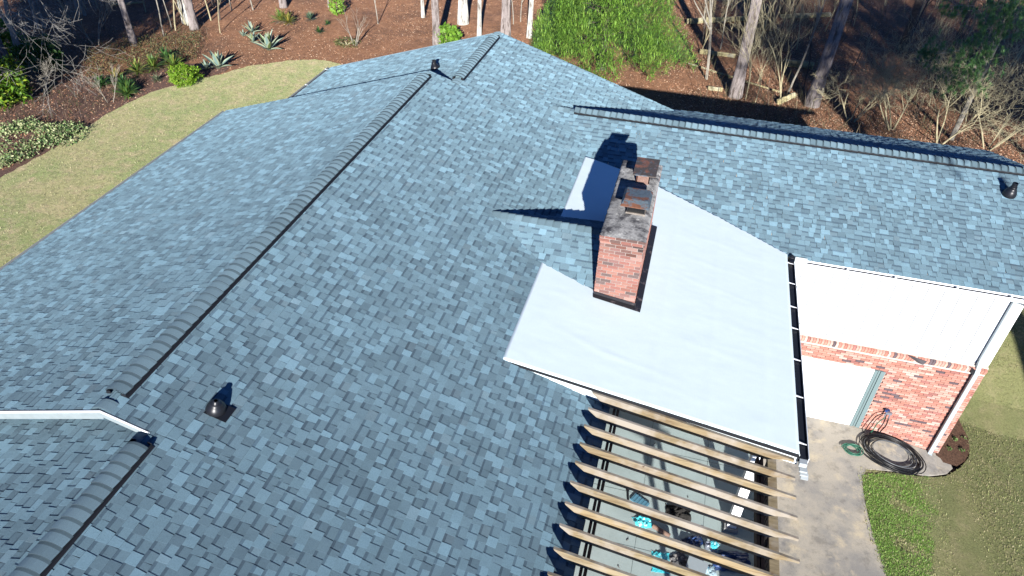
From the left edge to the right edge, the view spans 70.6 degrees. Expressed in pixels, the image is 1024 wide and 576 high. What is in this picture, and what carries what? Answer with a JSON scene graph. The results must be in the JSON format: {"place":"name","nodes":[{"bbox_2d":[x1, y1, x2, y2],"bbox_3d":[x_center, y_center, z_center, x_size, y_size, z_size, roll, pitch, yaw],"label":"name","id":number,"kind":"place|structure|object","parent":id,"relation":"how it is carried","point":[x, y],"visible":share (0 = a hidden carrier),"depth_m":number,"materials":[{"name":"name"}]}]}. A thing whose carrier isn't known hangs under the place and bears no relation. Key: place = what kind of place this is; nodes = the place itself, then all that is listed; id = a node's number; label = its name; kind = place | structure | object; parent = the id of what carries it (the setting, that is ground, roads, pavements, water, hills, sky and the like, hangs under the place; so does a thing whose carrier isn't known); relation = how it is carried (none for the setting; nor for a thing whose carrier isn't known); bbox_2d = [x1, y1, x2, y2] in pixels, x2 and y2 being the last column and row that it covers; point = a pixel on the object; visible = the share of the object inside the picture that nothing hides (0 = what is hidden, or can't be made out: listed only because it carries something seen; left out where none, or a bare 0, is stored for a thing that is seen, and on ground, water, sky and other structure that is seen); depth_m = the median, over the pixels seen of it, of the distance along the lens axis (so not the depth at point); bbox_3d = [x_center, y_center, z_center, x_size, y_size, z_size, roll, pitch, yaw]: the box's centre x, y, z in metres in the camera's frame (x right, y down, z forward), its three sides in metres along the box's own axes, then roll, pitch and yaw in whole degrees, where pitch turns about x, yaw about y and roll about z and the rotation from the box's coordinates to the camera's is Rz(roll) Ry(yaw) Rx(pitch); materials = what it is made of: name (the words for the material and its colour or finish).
{"place":"outdoors","nodes":[
{"label":"outdoors","id":0,"kind":"place"},
{"bbox_2d":[0,59,341,267],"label":"lawn","id":1,"kind":"structure","parent":0,"point":[62,191],"depth_m":28.61,"materials":[{"name":"green plant"}]},
{"bbox_2d":[0,0,1023,476],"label":"ground","id":2,"kind":"structure","parent":0,"point":[368,18],"depth_m":39.31,"materials":[{"name":"brown soil"}]},
{"bbox_2d":[0,38,17,75],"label":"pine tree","id":3,"kind":"object","parent":2,"relation":"on","point":[3,51],"visible":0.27,"depth_m":33.67,"materials":[{"name":"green plant"}]},
{"bbox_2d":[0,18,22,54],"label":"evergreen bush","id":4,"kind":"object","parent":2,"relation":"on","point":[5,35],"visible":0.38,"depth_m":34.99,"materials":[{"name":"green plant"}]},
{"bbox_2d":[10,0,85,16],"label":"bare tree","id":5,"kind":"object","parent":2,"relation":"on","point":[81,4],"visible":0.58,"depth_m":40.67,"materials":[{"name":"grey plant"}]},
{"bbox_2d":[15,0,86,28],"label":"bare tree","id":6,"kind":"object","parent":2,"relation":"on","point":[43,24],"visible":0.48,"depth_m":38.56,"materials":[{"name":"grey plant"}]},
{"bbox_2d":[0,0,129,118],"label":"bare tree","id":7,"kind":"object","parent":2,"relation":"on","point":[7,19],"visible":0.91,"depth_m":31.28,"materials":[{"name":"grey plant"}]},
{"bbox_2d":[51,0,130,45],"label":"bare tree","id":8,"kind":"object","parent":2,"relation":"on","point":[78,13],"visible":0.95,"depth_m":36.34,"materials":[{"name":"brown plant"}]},
{"bbox_2d":[0,13,211,126],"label":"undergrowth","id":9,"kind":"object","parent":2,"relation":"on","point":[127,74],"visible":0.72,"depth_m":34.65,"materials":[{"name":"brown plant"}]},
{"bbox_2d":[0,63,228,177],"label":"mulch bed","id":10,"kind":"object","parent":2,"relation":"on","point":[151,87],"visible":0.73,"depth_m":31.93,"materials":[{"name":"wood"}]},
{"bbox_2d":[0,54,32,111],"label":"evergreen bush","id":11,"kind":"object","parent":10,"relation":"on","point":[22,88],"visible":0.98,"depth_m":30.86,"materials":[{"name":"green plant"}]},
{"bbox_2d":[8,33,66,73],"bbox_3d":[-22.398,-11.106,34.216,2.422,1.826,2.458,11,39,11],"label":"evergreen bush","id":12,"kind":"object","parent":10,"relation":"on","point":[37,52],"visible":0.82,"depth_m":33.95,"materials":[{"name":"green plant"}]},
{"bbox_2d":[24,53,57,93],"bbox_3d":[-20.997,-9.477,32.275,2.629,1.747,1.506,32,47,33],"label":"bare tree","id":13,"kind":"object","parent":10,"relation":"on","point":[46,72],"visible":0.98,"depth_m":32.19,"materials":[{"name":"grey plant"}]},
{"bbox_2d":[0,115,87,168],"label":"ground cover","id":14,"kind":"object","parent":10,"relation":"on","point":[29,126],"visible":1,"depth_m":29.08,"materials":[{"name":"green plant"}]},
{"bbox_2d":[76,64,118,102],"bbox_3d":[-17.713,-8.795,31.370,1.932,1.962,0.776,-17,42,-23],"label":"bare tree","id":15,"kind":"object","parent":10,"relation":"on","point":[116,70],"visible":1,"depth_m":31.30,"materials":[{"name":"brown plant"}]},
{"bbox_2d":[90,75,110,89],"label":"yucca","id":16,"kind":"object","parent":10,"relation":"on","point":[103,81],"visible":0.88,"depth_m":33.23,"materials":[{"name":"green plant"}]},
{"bbox_2d":[104,68,124,80],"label":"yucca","id":17,"kind":"object","parent":10,"relation":"on","point":[118,75],"visible":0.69,"depth_m":33.88,"materials":[{"name":"green plant"}]},
{"bbox_2d":[111,74,138,89],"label":"yucca","id":18,"kind":"object","parent":10,"relation":"on","point":[121,78],"visible":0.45,"depth_m":33.14,"materials":[{"name":"green plant"}]},
{"bbox_2d":[110,79,142,100],"bbox_3d":[-17.331,-8.997,32.455,1.437,0.894,1.413,11,39,11],"label":"yucca","id":19,"kind":"object","parent":10,"relation":"on","point":[126,89],"visible":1,"depth_m":32.43,"materials":[{"name":"green plant"}]},
{"bbox_2d":[123,58,150,75],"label":"yucca","id":20,"kind":"object","parent":10,"relation":"on","point":[136,67],"visible":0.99,"depth_m":34.46,"materials":[{"name":"green plant"}]},
{"bbox_2d":[140,54,165,73],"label":"yucca","id":21,"kind":"object","parent":10,"relation":"on","point":[151,60],"visible":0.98,"depth_m":34.88,"materials":[{"name":"green plant"}]},
{"bbox_2d":[153,47,176,62],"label":"yucca","id":22,"kind":"object","parent":10,"relation":"on","point":[164,51],"visible":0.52,"depth_m":35.73,"materials":[{"name":"green plant"}]},
{"bbox_2d":[162,53,187,71],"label":"yucca","id":23,"kind":"object","parent":10,"relation":"on","point":[172,60],"visible":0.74,"depth_m":35.14,"materials":[{"name":"green plant"}]},
{"bbox_2d":[165,62,203,87],"bbox_3d":[-15.308,-9.920,33.593,1.611,0.993,1.709,11,39,11],"label":"round bush","id":24,"kind":"object","parent":10,"relation":"on","point":[177,73],"visible":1,"depth_m":33.40,"materials":[{"name":"green plant"}]},
{"bbox_2d":[202,50,231,68],"bbox_3d":[-14.266,-11.245,35.275,1.452,0.970,1.645,-18,42,-24],"label":"agave","id":25,"kind":"object","parent":10,"relation":"on","point":[217,62],"visible":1,"depth_m":35.22,"materials":[{"name":"green plant"}]},
{"bbox_2d":[117,0,138,46],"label":"pine tree","id":26,"kind":"object","parent":2,"relation":"on","point":[132,38],"visible":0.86,"depth_m":36.81,"materials":[{"name":"grey plant"}]},
{"bbox_2d":[86,30,200,78],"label":"weeds","id":27,"kind":"object","parent":2,"relation":"on","point":[151,45],"visible":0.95,"depth_m":36.63,"materials":[{"name":"brown plant"}]},
{"bbox_2d":[177,0,186,23],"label":"pine tree","id":28,"kind":"object","parent":2,"relation":"on","point":[182,9],"visible":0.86,"depth_m":39.90,"materials":[{"name":"grey plant"}]},
{"bbox_2d":[184,0,199,30],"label":"pine tree","id":29,"kind":"object","parent":2,"relation":"on","point":[192,19],"visible":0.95,"depth_m":39.16,"materials":[{"name":"grey plant"}]},
{"bbox_2d":[242,21,262,32],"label":"agave","id":30,"kind":"object","parent":2,"relation":"on","point":[251,28],"visible":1,"depth_m":39.40,"materials":[{"name":"green plant"}]},
{"bbox_2d":[250,30,283,49],"bbox_3d":[-12.612,-12.751,37.211,1.692,1.068,1.580,19,41,21],"label":"agave","id":31,"kind":"object","parent":2,"relation":"on","point":[265,40],"visible":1,"depth_m":37.32,"materials":[{"name":"green plant"}]},
{"bbox_2d":[269,8,291,24],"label":"yucca","id":32,"kind":"object","parent":2,"relation":"on","point":[279,14],"visible":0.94,"depth_m":40.81,"materials":[{"name":"green plant"}]},
{"bbox_2d":[279,0,287,8],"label":"pine tree","id":33,"kind":"object","parent":2,"relation":"on","point":[283,4],"visible":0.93,"depth_m":43.08,"materials":[{"name":"grey plant"}]},
{"bbox_2d":[281,12,298,25],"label":"yucca","id":34,"kind":"object","parent":2,"relation":"on","point":[288,17],"visible":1,"depth_m":40.79,"materials":[{"name":"green plant"}]},
{"bbox_2d":[328,0,346,15],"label":"bush","id":35,"kind":"object","parent":2,"relation":"on","point":[338,9],"visible":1,"depth_m":42.10,"materials":[{"name":"green plant"}]},
{"bbox_2d":[333,36,358,47],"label":"bush","id":36,"kind":"object","parent":2,"relation":"on","point":[339,43],"visible":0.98,"depth_m":38.36,"materials":[{"name":"green plant"}]},
{"bbox_2d":[336,8,368,45],"bbox_3d":[-8.395,-13.768,38.007,1.709,2.213,1.109,-12,40,-17],"label":"bare tree","id":37,"kind":"object","parent":2,"relation":"on","point":[358,33],"visible":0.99,"depth_m":38.15,"materials":[{"name":"beige plant"}]},
{"bbox_2d":[431,0,440,44],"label":"pine tree","id":38,"kind":"object","parent":2,"relation":"on","point":[435,18],"visible":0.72,"depth_m":37.98,"materials":[{"name":"grey plant"}]},
{"bbox_2d":[434,21,462,43],"bbox_3d":[-3.362,-13.491,38.577,1.495,1.309,1.785,11,39,11],"label":"bush","id":39,"kind":"object","parent":2,"relation":"on","point":[453,30],"visible":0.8,"depth_m":38.31,"materials":[{"name":"green plant"}]},
{"bbox_2d":[457,0,468,24],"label":"pine tree","id":40,"kind":"object","parent":2,"relation":"on","point":[463,17],"visible":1,"depth_m":41.31,"materials":[{"name":"grey plant"}]},
{"bbox_2d":[477,0,481,35],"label":"pine tree","id":41,"kind":"object","parent":2,"relation":"on","point":[479,28],"visible":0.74,"depth_m":39.59,"materials":[{"name":"grey plant"}]},
{"bbox_2d":[500,0,510,36],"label":"pine tree","id":42,"kind":"object","parent":2,"relation":"on","point":[505,28],"visible":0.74,"depth_m":39.02,"materials":[{"name":"grey plant"}]},
{"bbox_2d":[0,32,1023,575],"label":"house","id":43,"kind":"structure","parent":2,"relation":"on","point":[402,312],"depth_m":13.44,"materials":[{"name":"blue"}]},
{"bbox_2d":[802,356,885,427],"bbox_3d":[7.751,2.726,19.191,3.305,2.350,0.070,11,39,11],"label":"garage door","id":44,"kind":"structure","parent":43,"relation":"in","point":[837,392],"depth_m":18.86,"materials":[{"name":"white metal"}]},
{"bbox_2d":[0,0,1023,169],"bbox_3d":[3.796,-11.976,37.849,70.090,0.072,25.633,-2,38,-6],"label":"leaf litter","id":45,"kind":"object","parent":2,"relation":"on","point":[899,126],"visible":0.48,"depth_m":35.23,"materials":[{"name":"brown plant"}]},
{"bbox_2d":[526,0,533,38],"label":"pine tree","id":46,"kind":"object","parent":2,"relation":"on","point":[530,19],"visible":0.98,"depth_m":39.66,"materials":[{"name":"white plant"}]},
{"bbox_2d":[530,0,697,82],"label":"cedar tree","id":47,"kind":"object","parent":2,"relation":"on","point":[610,23],"visible":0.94,"depth_m":34.23,"materials":[{"name":"green plant"}]},
{"bbox_2d":[574,407,753,575],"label":"patio deck","id":48,"kind":"structure","parent":2,"relation":"on","point":[625,564],"depth_m":14.44,"materials":[{"name":"grey concrete"}]},
{"bbox_2d":[630,493,649,506],"bbox_3d":[2.531,4.228,14.321,0.350,0.029,0.192,32,47,33],"label":"ribbed cover","id":49,"kind":"object","parent":48,"relation":"on","point":[636,498],"visible":0.76,"depth_m":14.33,"materials":[{"name":"blue plastic"}]},
{"bbox_2d":[651,550,669,574],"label":"plastic wrapper","id":50,"kind":"object","parent":48,"relation":"on","point":[664,555],"visible":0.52,"depth_m":13.37,"materials":[{"name":"teal plastic"}]},
{"bbox_2d":[547,391,799,575],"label":"pergola","id":51,"kind":"object","parent":48,"relation":"on","point":[760,530],"visible":1,"depth_m":11.07,"materials":[{"name":"brown wood"}]},
{"bbox_2d":[669,552,687,566],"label":"shingle scraps","id":52,"kind":"object","parent":48,"relation":"on","point":[679,558],"visible":0.59,"depth_m":13.34,"materials":[{"name":"black"}]},
{"bbox_2d":[686,556,708,573],"bbox_3d":[3.297,5.128,13.045,0.355,0.233,0.430,18,41,20],"label":"storage box","id":53,"kind":"object","parent":48,"relation":"on","point":[696,564],"visible":0.75,"depth_m":13.03,"materials":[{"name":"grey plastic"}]},
{"bbox_2d":[706,566,716,575],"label":"plastic wrapper","id":54,"kind":"object","parent":48,"relation":"on","point":[710,571],"visible":0.62,"depth_m":13.16,"materials":[{"name":"white plastic"}]},
{"bbox_2d":[723,454,759,533],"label":"porch column","id":55,"kind":"structure","parent":48,"relation":"on","point":[736,510],"depth_m":13.41,"materials":[{"name":"white paint"}]},
{"bbox_2d":[763,459,779,575],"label":"deck railing","id":56,"kind":"object","parent":48,"relation":"on","point":[771,565],"visible":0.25,"depth_m":12.99,"materials":[{"name":"brown wood"}]},
{"bbox_2d":[694,0,712,79],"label":"sapling","id":57,"kind":"object","parent":2,"relation":"on","point":[710,34],"visible":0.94,"depth_m":34.74,"materials":[{"name":"beige plant"}]},
{"bbox_2d":[702,0,707,44],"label":"sapling","id":58,"kind":"object","parent":2,"relation":"on","point":[704,25],"visible":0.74,"depth_m":39.53,"materials":[{"name":"brown plant"}]},
{"bbox_2d":[686,16,733,23],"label":"fallen log","id":59,"kind":"object","parent":2,"relation":"on","point":[697,20],"visible":0.81,"depth_m":43.13,"materials":[{"name":"beige wood"}]},
{"bbox_2d":[699,49,735,57],"bbox_3d":[11.008,-12.556,38.798,1.914,0.276,0.310,14,39,14],"label":"fallen log","id":60,"kind":"object","parent":2,"relation":"on","point":[715,53],"visible":0.87,"depth_m":38.67,"materials":[{"name":"beige wood"}]},
{"bbox_2d":[698,0,740,48],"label":"sapling","id":61,"kind":"object","parent":2,"relation":"on","point":[716,16],"visible":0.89,"depth_m":38.16,"materials":[{"name":"beige plant"}]},
{"bbox_2d":[731,0,737,43],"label":"sapling","id":62,"kind":"object","parent":2,"relation":"on","point":[734,20],"visible":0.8,"depth_m":39.50,"materials":[{"name":"brown plant"}]},
{"bbox_2d":[688,62,781,92],"bbox_3d":[11.121,-10.601,36.410,5.254,0.097,0.140,31,46,32],"label":"fallen log","id":63,"kind":"object","parent":2,"relation":"on","point":[732,77],"visible":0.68,"depth_m":36.40,"materials":[{"name":"brown wood"}]},
{"bbox_2d":[727,0,761,99],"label":"pine tree","id":64,"kind":"object","parent":2,"relation":"on","point":[739,77],"visible":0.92,"depth_m":33.19,"materials":[{"name":"grey plant"}]},
{"bbox_2d":[715,1,775,99],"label":"sapling","id":65,"kind":"object","parent":2,"relation":"on","point":[746,41],"visible":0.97,"depth_m":32.28,"materials":[{"name":"beige plant"}]},
{"bbox_2d":[735,1,780,102],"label":"sapling","id":66,"kind":"object","parent":2,"relation":"on","point":[763,56],"visible":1,"depth_m":32.20,"materials":[{"name":"beige plant"}]},
{"bbox_2d":[765,0,779,30],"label":"pine tree","id":67,"kind":"object","parent":2,"relation":"on","point":[773,12],"visible":0.72,"depth_m":41.96,"materials":[{"name":"grey plant"}]},
{"bbox_2d":[776,92,795,104],"bbox_3d":[12.990,-8.975,34.279,1.373,0.299,0.308,-27,46,-32],"label":"fallen log","id":68,"kind":"object","parent":2,"relation":"on","point":[788,97],"visible":0.88,"depth_m":34.16,"materials":[{"name":"beige wood"}]},
{"bbox_2d":[780,0,792,13],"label":"pine tree","id":69,"kind":"object","parent":2,"relation":"on","point":[784,7],"visible":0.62,"depth_m":44.66,"materials":[{"name":"grey plant"}]},
{"bbox_2d":[757,0,817,83],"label":"sapling","id":70,"kind":"object","parent":2,"relation":"on","point":[781,31],"visible":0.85,"depth_m":33.96,"materials":[{"name":"beige plant"}]},
{"bbox_2d":[745,0,845,97],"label":"sapling","id":71,"kind":"object","parent":2,"relation":"on","point":[786,36],"visible":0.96,"depth_m":32.04,"materials":[{"name":"beige plant"}]},
{"bbox_2d":[784,59,814,69],"bbox_3d":[15.016,-11.708,37.841,1.513,0.389,0.442,11,39,11],"label":"fallen log","id":72,"kind":"object","parent":2,"relation":"on","point":[793,63],"visible":0.86,"depth_m":37.73,"materials":[{"name":"wood"}]},
{"bbox_2d":[780,12,830,18],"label":"fallen log","id":73,"kind":"object","parent":2,"relation":"on","point":[810,16],"visible":0.58,"depth_m":44.41,"materials":[{"name":"wood"}]},
{"bbox_2d":[787,0,825,94],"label":"sapling","id":74,"kind":"object","parent":2,"relation":"on","point":[818,15],"visible":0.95,"depth_m":33.23,"materials":[{"name":"beige plant"}]},
{"bbox_2d":[801,0,830,89],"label":"sapling","id":75,"kind":"object","parent":2,"relation":"on","point":[811,14],"visible":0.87,"depth_m":34.40,"materials":[{"name":"brown plant"}]},
{"bbox_2d":[803,0,852,107],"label":"pine tree","id":76,"kind":"object","parent":2,"relation":"on","point":[831,46],"visible":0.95,"depth_m":32.38,"materials":[{"name":"grey plant"}]},
{"bbox_2d":[827,0,874,45],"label":"sapling","id":77,"kind":"object","parent":2,"relation":"on","point":[856,2],"visible":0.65,"depth_m":32.31,"materials":[{"name":"green plant"}]},
{"bbox_2d":[686,0,1023,150],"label":"underbrush","id":78,"kind":"object","parent":2,"relation":"on","point":[930,120],"visible":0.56,"depth_m":34.50,"materials":[{"name":"brown plant"}]},
{"bbox_2d":[812,43,935,122],"bbox_3d":[15.397,-8.618,31.389,4.792,3.576,4.841,11,39,11],"label":"bare shrub","id":79,"kind":"object","parent":2,"relation":"on","point":[866,95],"visible":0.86,"depth_m":31.46,"materials":[{"name":"beige plant"}]},
{"bbox_2d":[851,0,904,72],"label":"sapling","id":80,"kind":"object","parent":2,"relation":"on","point":[874,27],"visible":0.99,"depth_m":35.82,"materials":[{"name":"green plant"}]},
{"bbox_2d":[840,15,960,130],"bbox_3d":[16.355,-8.991,31.158,4.258,4.507,6.193,28,45,29],"label":"bare shrub","id":81,"kind":"object","parent":2,"relation":"on","point":[884,92],"visible":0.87,"depth_m":31.04,"materials":[{"name":"beige plant"}]},
{"bbox_2d":[896,0,923,51],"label":"pine tree","id":82,"kind":"object","parent":2,"relation":"on","point":[915,11],"visible":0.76,"depth_m":39.33,"materials":[{"name":"brown plant"}]},
{"bbox_2d":[909,16,966,101],"bbox_3d":[19.724,-10.552,33.379,1.981,4.357,3.258,9,38,9],"label":"sapling","id":83,"kind":"object","parent":2,"relation":"on","point":[936,57],"visible":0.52,"depth_m":33.07,"materials":[{"name":"beige plant"}]},
{"bbox_2d":[898,0,985,97],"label":"sapling","id":84,"kind":"object","parent":2,"relation":"on","point":[939,36],"visible":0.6,"depth_m":33.41,"materials":[{"name":"beige plant"}]},
{"bbox_2d":[912,25,975,106],"bbox_3d":[19.398,-10.011,32.776,1.918,4.219,3.155,-17,42,-23],"label":"sapling","id":85,"kind":"object","parent":2,"relation":"on","point":[941,58],"visible":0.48,"depth_m":32.83,"materials":[{"name":"beige plant"}]},
{"bbox_2d":[935,419,969,465],"bbox_3d":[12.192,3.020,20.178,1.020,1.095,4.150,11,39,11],"label":"mulch strip","id":86,"kind":"object","parent":2,"relation":"on","point":[954,456],"visible":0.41,"depth_m":19.41,"materials":[{"name":"brown soil"}]},
{"bbox_2d":[941,0,975,67],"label":"pine tree","id":87,"kind":"object","parent":2,"relation":"on","point":[963,27],"visible":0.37,"depth_m":36.88,"materials":[{"name":"brown plant"}]},
{"bbox_2d":[899,28,1023,161],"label":"bare shrub","id":88,"kind":"object","parent":2,"relation":"on","point":[964,113],"visible":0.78,"depth_m":29.09,"materials":[{"name":"beige plant"}]},
{"bbox_2d":[914,0,1023,140],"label":"young pine","id":89,"kind":"object","parent":2,"relation":"on","point":[1000,34],"visible":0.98,"depth_m":27.77,"materials":[{"name":"green plant"}]},
{"bbox_2d":[954,0,984,63],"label":"sapling","id":90,"kind":"object","parent":2,"relation":"on","point":[962,22],"visible":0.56,"depth_m":35.66,"materials":[{"name":"green plant"}]},
{"bbox_2d":[948,0,1005,90],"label":"pine tree","id":91,"kind":"object","parent":2,"relation":"on","point":[987,30],"visible":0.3,"depth_m":34.84,"materials":[{"name":"brown plant"}]},
{"bbox_2d":[938,38,1023,150],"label":"bare shrub","id":92,"kind":"object","parent":2,"relation":"on","point":[1014,132],"visible":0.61,"depth_m":29.92,"materials":[{"name":"beige plant"}]},
{"bbox_2d":[979,13,1023,92],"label":"sapling","id":93,"kind":"object","parent":2,"relation":"on","point":[1007,48],"visible":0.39,"depth_m":33.83,"materials":[{"name":"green plant"}]},
{"bbox_2d":[631,515,651,528],"bbox_3d":[2.521,4.500,13.946,0.340,0.064,0.300,-7,39,-12],"label":"cushion","id":94,"kind":"object","parent":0,"point":[642,521],"visible":0.81,"depth_m":13.93,"materials":[{"name":"teal fabric"}]},
{"bbox_2d":[652,524,670,536],"bbox_3d":[2.845,4.627,13.785,0.355,0.084,0.084,25,44,27],"label":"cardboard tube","id":95,"kind":"object","parent":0,"point":[660,530],"visible":0.9,"depth_m":13.76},
{"bbox_2d":[665,504,690,521],"bbox_3d":[3.248,4.384,14.109,0.500,0.090,0.400,7,38,6],"label":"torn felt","id":96,"kind":"object","parent":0,"point":[677,511],"visible":0.69,"depth_m":14.12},
{"bbox_2d":[681,535,704,546],"bbox_3d":[3.417,4.769,13.642,0.400,0.064,0.260,-11,40,-16],"label":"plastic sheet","id":97,"kind":"object","parent":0,"point":[695,540],"visible":0.76,"depth_m":13.65,"materials":[{"name":"blue plastic"}]},
{"bbox_2d":[710,549,750,570],"bbox_3d":[4.047,5.003,13.323,0.720,0.122,0.440,3,38,2],"label":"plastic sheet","id":98,"kind":"object","parent":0,"point":[739,556],"visible":0.59,"depth_m":13.37,"materials":[{"name":"blue plastic"}]},
{"bbox_2d":[763,416,951,575],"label":"driveway","id":99,"kind":"structure","parent":0,"point":[828,527],"depth_m":17.49,"materials":[{"name":"concrete"}]},
{"bbox_2d":[841,417,884,455],"bbox_3d":[8.999,3.876,18.754,1.585,0.748,0.593,-26,46,-31],"label":"green hose","id":100,"kind":"object","parent":99,"relation":"on","point":[852,445],"visible":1,"depth_m":18.79,"materials":[{"name":"green rubber"}]},
{"bbox_2d":[858,413,925,474],"bbox_3d":[9.872,4.039,18.595,1.820,1.053,1.251,11,39,11],"label":"black hose","id":101,"kind":"object","parent":99,"relation":"on","point":[910,450],"visible":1,"depth_m":18.82,"materials":[{"name":"rubber"}]},
{"bbox_2d":[858,308,1023,575],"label":"side lawn","id":102,"kind":"structure","parent":0,"point":[1008,422],"depth_m":18.20,"materials":[{"name":"green plant"}]},
{"bbox_2d":[862,473,938,575],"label":"green grass","id":103,"kind":"structure","parent":102,"relation":"on","point":[892,564],"depth_m":17.16,"materials":[{"name":"green plant"}]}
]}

